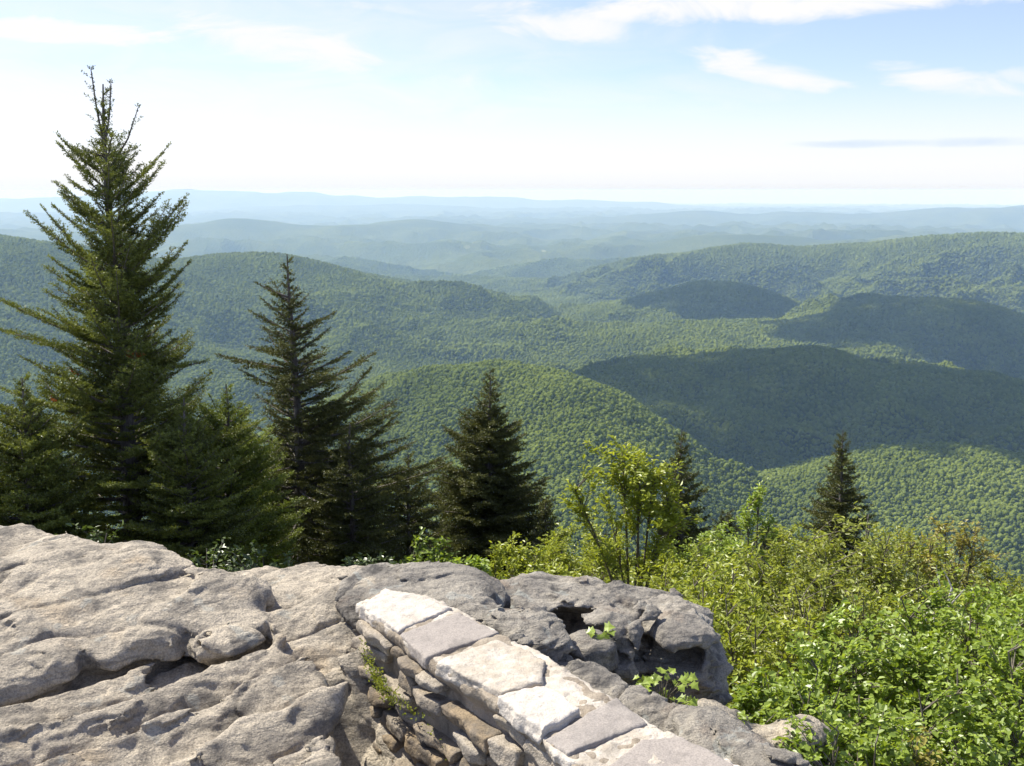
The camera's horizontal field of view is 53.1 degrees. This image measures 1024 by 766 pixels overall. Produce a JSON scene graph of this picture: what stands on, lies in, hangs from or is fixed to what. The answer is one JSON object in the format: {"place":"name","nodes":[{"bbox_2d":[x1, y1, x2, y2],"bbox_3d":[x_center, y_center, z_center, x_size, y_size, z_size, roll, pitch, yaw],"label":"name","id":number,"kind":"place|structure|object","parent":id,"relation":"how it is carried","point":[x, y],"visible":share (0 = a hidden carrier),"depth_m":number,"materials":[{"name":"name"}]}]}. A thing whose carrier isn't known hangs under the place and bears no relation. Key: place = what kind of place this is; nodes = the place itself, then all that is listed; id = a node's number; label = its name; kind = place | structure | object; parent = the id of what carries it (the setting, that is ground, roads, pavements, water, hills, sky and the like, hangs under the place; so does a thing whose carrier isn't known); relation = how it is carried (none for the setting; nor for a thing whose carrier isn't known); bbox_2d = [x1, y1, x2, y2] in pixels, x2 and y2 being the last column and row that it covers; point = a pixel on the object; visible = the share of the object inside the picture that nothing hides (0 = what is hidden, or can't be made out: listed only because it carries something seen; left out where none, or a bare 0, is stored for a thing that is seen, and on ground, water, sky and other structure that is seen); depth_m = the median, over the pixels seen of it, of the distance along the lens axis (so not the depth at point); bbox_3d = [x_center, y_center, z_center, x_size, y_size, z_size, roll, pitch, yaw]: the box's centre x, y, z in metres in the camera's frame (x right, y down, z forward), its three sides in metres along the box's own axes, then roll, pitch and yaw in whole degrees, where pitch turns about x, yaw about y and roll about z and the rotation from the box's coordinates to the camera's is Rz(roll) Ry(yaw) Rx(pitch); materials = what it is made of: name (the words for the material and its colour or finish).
{"place":"outdoors","nodes":[
{"label":"outdoors","id":0,"kind":"place"},
{"bbox_2d":[0,189,1023,708],"bbox_3d":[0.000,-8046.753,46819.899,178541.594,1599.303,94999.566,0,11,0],"label":"terrain","id":1,"kind":"structure","parent":0,"point":[460,235],"depth_m":13879.76,"materials":[{"name":"green plant"}]},
{"bbox_2d":[0,371,113,540],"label":"fir tree","id":2,"kind":"object","parent":1,"relation":"on","point":[28,453],"visible":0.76,"depth_m":8.75,"materials":[{"name":"green plant"}]},
{"bbox_2d":[54,520,123,543],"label":"shrub","id":3,"kind":"object","parent":1,"relation":"on","point":[100,538],"visible":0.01,"depth_m":7.75,"materials":[{"name":"green plant"}]},
{"bbox_2d":[0,65,266,548],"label":"fir tree","id":4,"kind":"object","parent":1,"relation":"on","point":[134,380],"visible":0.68,"depth_m":9.46,"materials":[{"name":"green plant"}]},
{"bbox_2d":[116,397,267,571],"bbox_3d":[-2.956,1.492,9.412,1.464,2.781,1.415,0,11,0],"label":"fir tree","id":5,"kind":"object","parent":1,"relation":"on","point":[193,518],"visible":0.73,"depth_m":9.22,"materials":[{"name":"green plant"}]},
{"bbox_2d":[0,523,410,765],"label":"rock outcrop","id":6,"kind":"object","parent":1,"relation":"on","point":[138,653],"visible":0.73,"depth_m":3.79,"materials":[{"name":"grey stone"}]},
{"bbox_2d":[335,561,507,633],"bbox_3d":[-0.400,1.129,4.335,0.764,0.742,0.617,0,11,0],"label":"ledge rock","id":7,"kind":"object","parent":6,"relation":"on","point":[454,585],"visible":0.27,"depth_m":4.21,"materials":[{"name":"grey stone"}]},
{"bbox_2d":[152,383,310,569],"bbox_3d":[-2.989,1.504,10.688,1.675,3.086,1.593,0,11,0],"label":"fir tree","id":8,"kind":"object","parent":1,"relation":"on","point":[250,473],"visible":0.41,"depth_m":10.53,"materials":[{"name":"green plant"}]},
{"bbox_2d":[187,537,282,571],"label":"shrub","id":9,"kind":"object","parent":1,"relation":"on","point":[212,553],"visible":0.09,"depth_m":8.13,"materials":[{"name":"green plant"}]},
{"bbox_2d":[243,544,295,569],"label":"shrub","id":10,"kind":"object","parent":1,"relation":"on","point":[288,562],"visible":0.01,"depth_m":8.48,"materials":[{"name":"green plant"}]},
{"bbox_2d":[0,234,602,516],"bbox_3d":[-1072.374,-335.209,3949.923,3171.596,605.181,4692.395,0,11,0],"label":"forest","id":11,"kind":"object","parent":1,"relation":"on","point":[204,297],"visible":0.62,"depth_m":3619.94,"materials":[{"name":"green plant"}]},
{"bbox_2d":[245,403,414,565],"bbox_3d":[-2.781,2.017,14.136,3.354,3.604,3.513,0,11,0],"label":"spruce tree","id":12,"kind":"object","parent":1,"relation":"on","point":[389,517],"visible":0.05,"depth_m":14.09,"materials":[{"name":"green plant"}]},
{"bbox_2d":[215,254,454,566],"bbox_3d":[-2.221,1.043,12.382,2.723,5.171,2.620,7,13,34],"label":"spruce tree","id":13,"kind":"object","parent":1,"relation":"on","point":[302,436],"visible":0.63,"depth_m":12.07,"materials":[{"name":"green plant"}]},
{"bbox_2d":[291,422,409,566],"bbox_3d":[-1.804,1.832,11.772,1.363,2.840,1.400,3,11,15],"label":"spruce tree","id":14,"kind":"object","parent":1,"relation":"on","point":[342,532],"visible":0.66,"depth_m":11.57,"materials":[{"name":"green plant"}]},
{"bbox_2d":[341,552,404,566],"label":"shrub","id":15,"kind":"object","parent":1,"relation":"on","point":[349,563],"visible":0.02,"depth_m":9.14,"materials":[{"name":"green plant"}]},
{"bbox_2d":[379,451,460,561],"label":"spruce tree","id":16,"kind":"object","parent":1,"relation":"on","point":[415,521],"visible":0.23,"depth_m":14.51,"materials":[{"name":"green plant"}]},
{"bbox_2d":[402,526,468,563],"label":"shrub","id":17,"kind":"object","parent":1,"relation":"on","point":[437,555],"visible":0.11,"depth_m":11.08,"materials":[{"name":"green plant"}]},
{"bbox_2d":[79,358,818,568],"bbox_3d":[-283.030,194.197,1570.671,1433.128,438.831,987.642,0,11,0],"label":"forest","id":18,"kind":"object","parent":1,"relation":"on","point":[541,380],"visible":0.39,"depth_m":1421.91,"materials":[{"name":"green plant"}]},
{"bbox_2d":[326,256,623,303],"bbox_3d":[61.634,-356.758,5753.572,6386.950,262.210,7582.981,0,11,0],"label":"forest","id":19,"kind":"object","parent":1,"relation":"on","point":[495,279],"visible":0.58,"depth_m":9142.03,"materials":[{"name":"green plant"}]},
{"bbox_2d":[453,554,506,578],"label":"shrub","id":20,"kind":"object","parent":1,"relation":"on","point":[483,564],"visible":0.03,"depth_m":8.53,"materials":[{"name":"green plant"}]},
{"bbox_2d":[417,368,560,575],"bbox_3d":[-0.333,2.035,16.647,2.644,4.637,2.663,0,11,0],"label":"spruce tree","id":21,"kind":"object","parent":1,"relation":"on","point":[485,494],"visible":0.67,"depth_m":16.27,"materials":[{"name":"green plant"}]},
{"bbox_2d":[487,531,554,579],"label":"shrub","id":22,"kind":"object","parent":1,"relation":"on","point":[512,559],"visible":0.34,"depth_m":11.57,"materials":[{"name":"green plant"}]},
{"bbox_2d":[350,588,738,765],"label":"stone wall","id":23,"kind":"structure","parent":1,"relation":"on","point":[481,694],"depth_m":3.34,"materials":[{"name":"grey stone"}]},
{"bbox_2d":[358,638,445,760],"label":"moss","id":24,"kind":"object","parent":23,"relation":"attached to","point":[380,684],"visible":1,"depth_m":3.64,"materials":[{"name":"green plant"}]},
{"bbox_2d":[527,495,562,566],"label":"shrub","id":25,"kind":"object","parent":1,"relation":"on","point":[545,512],"visible":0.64,"depth_m":15.63,"materials":[{"name":"green plant"}]},
{"bbox_2d":[518,558,580,576],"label":"shrub","id":26,"kind":"object","parent":1,"relation":"on","point":[550,570],"visible":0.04,"depth_m":8.70,"materials":[{"name":"green plant"}]},
{"bbox_2d":[525,518,634,583],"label":"shrub","id":27,"kind":"object","parent":1,"relation":"on","point":[553,549],"visible":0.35,"depth_m":13.57,"materials":[{"name":"green plant"}]},
{"bbox_2d":[586,530,620,582],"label":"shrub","id":28,"kind":"object","parent":1,"relation":"on","point":[605,533],"visible":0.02,"depth_m":14.19,"materials":[{"name":"green plant"}]},
{"bbox_2d":[499,571,733,705],"bbox_3d":[0.323,1.399,4.474,1.240,1.048,0.836,0,11,0],"label":"boulder","id":29,"kind":"object","parent":1,"relation":"on","point":[654,629],"visible":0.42,"depth_m":4.29,"materials":[{"name":"grey stone"}]},
{"bbox_2d":[586,621,615,639],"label":"seedling","id":30,"kind":"object","parent":29,"relation":"on","point":[607,627],"visible":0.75,"depth_m":4.04,"materials":[{"name":"green plant"}]},
{"bbox_2d":[558,435,719,587],"bbox_3d":[1.279,1.906,11.014,1.492,2.685,1.184,-5,12,-24],"label":"sapling","id":31,"kind":"object","parent":1,"relation":"on","point":[659,512],"visible":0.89,"depth_m":10.88,"materials":[{"name":"green plant"}]},
{"bbox_2d":[635,683,651,691],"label":"seedling","id":32,"kind":"object","parent":1,"relation":"on","point":[647,688],"visible":0.08,"depth_m":3.83,"materials":[{"name":"green plant"}]},
{"bbox_2d":[341,279,1023,385],"bbox_3d":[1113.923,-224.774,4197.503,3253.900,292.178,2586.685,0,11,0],"label":"forest","id":33,"kind":"object","parent":1,"relation":"on","point":[835,317],"visible":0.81,"depth_m":3803.41,"materials":[{"name":"green plant"}]},
{"bbox_2d":[654,431,711,577],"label":"spruce tree","id":34,"kind":"object","parent":1,"relation":"on","point":[694,531],"visible":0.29,"depth_m":19.67,"materials":[{"name":"green plant"}]},
{"bbox_2d":[630,536,745,629],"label":"shrub","id":35,"kind":"object","parent":1,"relation":"on","point":[671,568],"visible":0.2,"depth_m":10.22,"materials":[{"name":"green plant"}]},
{"bbox_2d":[571,666,810,765],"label":"footing rock","id":36,"kind":"object","parent":1,"relation":"on","point":[718,731],"visible":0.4,"depth_m":3.35,"materials":[{"name":"grey stone"}]},
{"bbox_2d":[670,517,763,597],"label":"shrub","id":37,"kind":"object","parent":1,"relation":"on","point":[706,534],"visible":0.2,"depth_m":15.21,"materials":[{"name":"green plant"}]},
{"bbox_2d":[659,561,784,702],"bbox_3d":[1.341,1.879,6.668,1.024,1.343,0.987,0,11,0],"label":"shrub","id":38,"kind":"object","parent":1,"relation":"on","point":[709,599],"visible":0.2,"depth_m":6.67,"materials":[{"name":"green plant"}]},
{"bbox_2d":[708,509,745,558],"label":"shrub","id":39,"kind":"object","parent":1,"relation":"on","point":[721,519],"visible":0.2,"depth_m":20.88,"materials":[{"name":"green plant"}]},
{"bbox_2d":[679,536,795,679],"bbox_3d":[1.927,2.077,8.931,1.086,1.487,1.036,3,11,16],"label":"shrub","id":40,"kind":"object","parent":1,"relation":"on","point":[732,578],"visible":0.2,"depth_m":8.84,"materials":[{"name":"green plant"}]},
{"bbox_2d":[727,477,784,618],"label":"sapling","id":41,"kind":"object","parent":1,"relation":"on","point":[746,521],"visible":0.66,"depth_m":13.03,"materials":[{"name":"green plant"}]},
{"bbox_2d":[496,553,1021,708],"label":"undergrowth","id":42,"kind":"object","parent":1,"relation":"on","point":[630,578],"visible":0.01,"depth_m":16.71,"materials":[{"name":"green plant"}]},
{"bbox_2d":[496,231,1023,313],"bbox_3d":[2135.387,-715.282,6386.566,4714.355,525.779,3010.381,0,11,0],"label":"forest","id":43,"kind":"object","parent":1,"relation":"on","point":[916,249],"visible":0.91,"depth_m":6337.15,"materials":[{"name":"green plant"}]},
{"bbox_2d":[686,698,835,765],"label":"flat rock","id":44,"kind":"object","parent":1,"relation":"on","point":[770,732],"visible":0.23,"depth_m":3.94,"materials":[{"name":"grey stone"}]},
{"bbox_2d":[754,522,789,573],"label":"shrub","id":45,"kind":"object","parent":1,"relation":"on","point":[760,537],"visible":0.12,"depth_m":20.92,"materials":[{"name":"green plant"}]},
{"bbox_2d":[714,575,833,722],"bbox_3d":[1.513,1.848,6.153,0.841,1.333,0.885,8,14,38],"label":"shrub","id":46,"kind":"object","parent":1,"relation":"on","point":[781,629],"visible":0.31,"depth_m":6.04,"materials":[{"name":"green plant"}]},
{"bbox_2d":[530,344,1023,470],"bbox_3d":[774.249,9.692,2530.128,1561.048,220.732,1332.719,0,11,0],"label":"forest","id":47,"kind":"object","parent":1,"relation":"on","point":[902,378],"visible":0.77,"depth_m":2268.34,"materials":[{"name":"green plant"}]},
{"bbox_2d":[718,524,844,659],"bbox_3d":[2.438,2.079,9.145,1.270,1.603,1.257,0,11,0],"label":"shrub","id":48,"kind":"object","parent":1,"relation":"on","point":[783,544],"visible":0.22,"depth_m":9.12,"materials":[{"name":"green plant"}]},
{"bbox_2d":[737,696,851,765],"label":"shrub","id":49,"kind":"object","parent":1,"relation":"on","point":[820,757],"visible":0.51,"depth_m":3.90,"materials":[{"name":"green plant"}]},
{"bbox_2d":[729,642,866,762],"bbox_3d":[1.255,1.782,4.684,0.706,1.157,0.722,4,11,20],"label":"shrub","id":50,"kind":"object","parent":1,"relation":"on","point":[750,693],"visible":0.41,"depth_m":4.62,"materials":[{"name":"green plant"}]},
{"bbox_2d":[757,519,851,612],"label":"shrub","id":51,"kind":"object","parent":1,"relation":"on","point":[794,541],"visible":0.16,"depth_m":14.72,"materials":[{"name":"green plant"}]},
{"bbox_2d":[743,558,904,713],"bbox_3d":[2.188,1.927,7.100,1.216,1.467,1.209,5,12,26],"label":"shrub","id":52,"kind":"object","parent":1,"relation":"on","point":[822,573],"visible":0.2,"depth_m":6.99,"materials":[{"name":"green plant"}]},
{"bbox_2d":[795,432,878,577],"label":"spruce tree","id":53,"kind":"object","parent":1,"relation":"on","point":[842,502],"visible":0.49,"depth_m":19.62,"materials":[{"name":"green plant"}]},
{"bbox_2d":[789,501,927,679],"bbox_3d":[3.038,2.019,9.091,1.176,1.840,1.276,4,11,19],"label":"shrub","id":54,"kind":"object","parent":1,"relation":"on","point":[822,552],"visible":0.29,"depth_m":9.00,"materials":[{"name":"green plant"}]},
{"bbox_2d":[775,595,975,765],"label":"shrub","id":55,"kind":"object","parent":1,"relation":"on","point":[900,664],"visible":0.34,"depth_m":5.16,"materials":[{"name":"green plant"}]},
{"bbox_2d":[819,690,952,765],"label":"shrub","id":56,"kind":"object","parent":1,"relation":"on","point":[884,731],"visible":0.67,"depth_m":4.13,"materials":[{"name":"green plant"}]},
{"bbox_2d":[756,441,1023,594],"bbox_3d":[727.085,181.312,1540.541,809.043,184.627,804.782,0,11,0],"label":"forest","id":57,"kind":"object","parent":1,"relation":"on","point":[991,463],"visible":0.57,"depth_m":1408.40,"materials":[{"name":"green plant"}]},
{"bbox_2d":[833,571,971,701],"bbox_3d":[2.703,1.988,7.102,1.049,1.442,1.004,0,11,0],"label":"shrub","id":58,"kind":"object","parent":1,"relation":"on","point":[888,605],"visible":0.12,"depth_m":6.98,"materials":[{"name":"green plant"}]},
{"bbox_2d":[851,522,954,598],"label":"shrub","id":59,"kind":"object","parent":1,"relation":"on","point":[919,572],"visible":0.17,"depth_m":14.20,"materials":[{"name":"green plant"}]},
{"bbox_2d":[852,525,971,649],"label":"shrub","id":60,"kind":"object","parent":1,"relation":"on","point":[905,582],"visible":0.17,"depth_m":9.07,"materials":[{"name":"green plant"}]},
{"bbox_2d":[902,726,942,765],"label":"shrub","id":61,"kind":"object","parent":1,"relation":"on","point":[926,758],"visible":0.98,"depth_m":3.91,"materials":[{"name":"green plant"}]},
{"bbox_2d":[918,565,940,632],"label":"dead branch","id":62,"kind":"object","parent":1,"relation":"on","point":[926,593],"visible":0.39,"depth_m":6.55,"materials":[{"name":"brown wood"}]},
{"bbox_2d":[850,565,1023,765],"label":"shrub","id":63,"kind":"object","parent":1,"relation":"on","point":[955,648],"visible":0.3,"depth_m":5.52,"materials":[{"name":"green plant"}]},
{"bbox_2d":[863,663,1023,765],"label":"shrub","id":64,"kind":"object","parent":1,"relation":"on","point":[1010,752],"visible":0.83,"depth_m":4.36,"materials":[{"name":"green plant"}]},
{"bbox_2d":[933,567,964,618],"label":"dead branch","id":65,"kind":"object","parent":1,"relation":"on","point":[951,590],"visible":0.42,"depth_m":6.50,"materials":[{"name":"grey wood"}]},
{"bbox_2d":[893,513,1009,646],"bbox_3d":[3.999,2.138,9.584,0.994,1.954,0.730,0,11,0],"label":"sapling","id":66,"kind":"object","parent":1,"relation":"on","point":[962,541],"visible":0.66,"depth_m":9.44,"materials":[{"name":"green plant"}]},
{"bbox_2d":[922,560,1023,631],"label":"shrub","id":67,"kind":"object","parent":1,"relation":"on","point":[1015,583],"visible":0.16,"depth_m":13.72,"materials":[{"name":"green plant"}]},
{"bbox_2d":[935,580,1023,713],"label":"shrub","id":68,"kind":"object","parent":1,"relation":"on","point":[1011,611],"visible":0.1,"depth_m":7.48,"materials":[{"name":"green plant"}]},
{"bbox_2d":[946,608,1023,765],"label":"shrub","id":69,"kind":"object","parent":1,"relation":"on","point":[1011,664],"visible":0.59,"depth_m":4.85,"materials":[{"name":"green plant"}]},
{"bbox_2d":[978,565,995,595],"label":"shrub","id":70,"kind":"object","parent":1,"relation":"on","point":[991,578],"visible":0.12,"depth_m":25.31,"materials":[{"name":"green plant"}]},
{"bbox_2d":[0,0,1023,204],"label":"sky","id":71,"kind":"structure","parent":0,"point":[663,101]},
{"bbox_2d":[428,592,611,672],"bbox_3d":[0.035,1.175,4.031,0.978,0.629,0.473,6,12,28],"label":"rock slab","id":72,"kind":"object","parent":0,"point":[541,629],"visible":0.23,"depth_m":3.90,"materials":[{"name":"grey stone"}]},
{"bbox_2d":[569,629,618,670],"bbox_3d":[0.315,1.059,4.047,0.215,0.137,0.200,0,11,0],"label":"loose stone","id":73,"kind":"object","parent":72,"relation":"on","point":[603,653],"visible":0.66,"depth_m":3.98,"materials":[{"name":"grey stone"}]},
{"bbox_2d":[633,667,698,705],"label":"seedling","id":74,"kind":"object","parent":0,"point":[654,679],"visible":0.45,"depth_m":3.88,"materials":[{"name":"green plant"}]}
]}

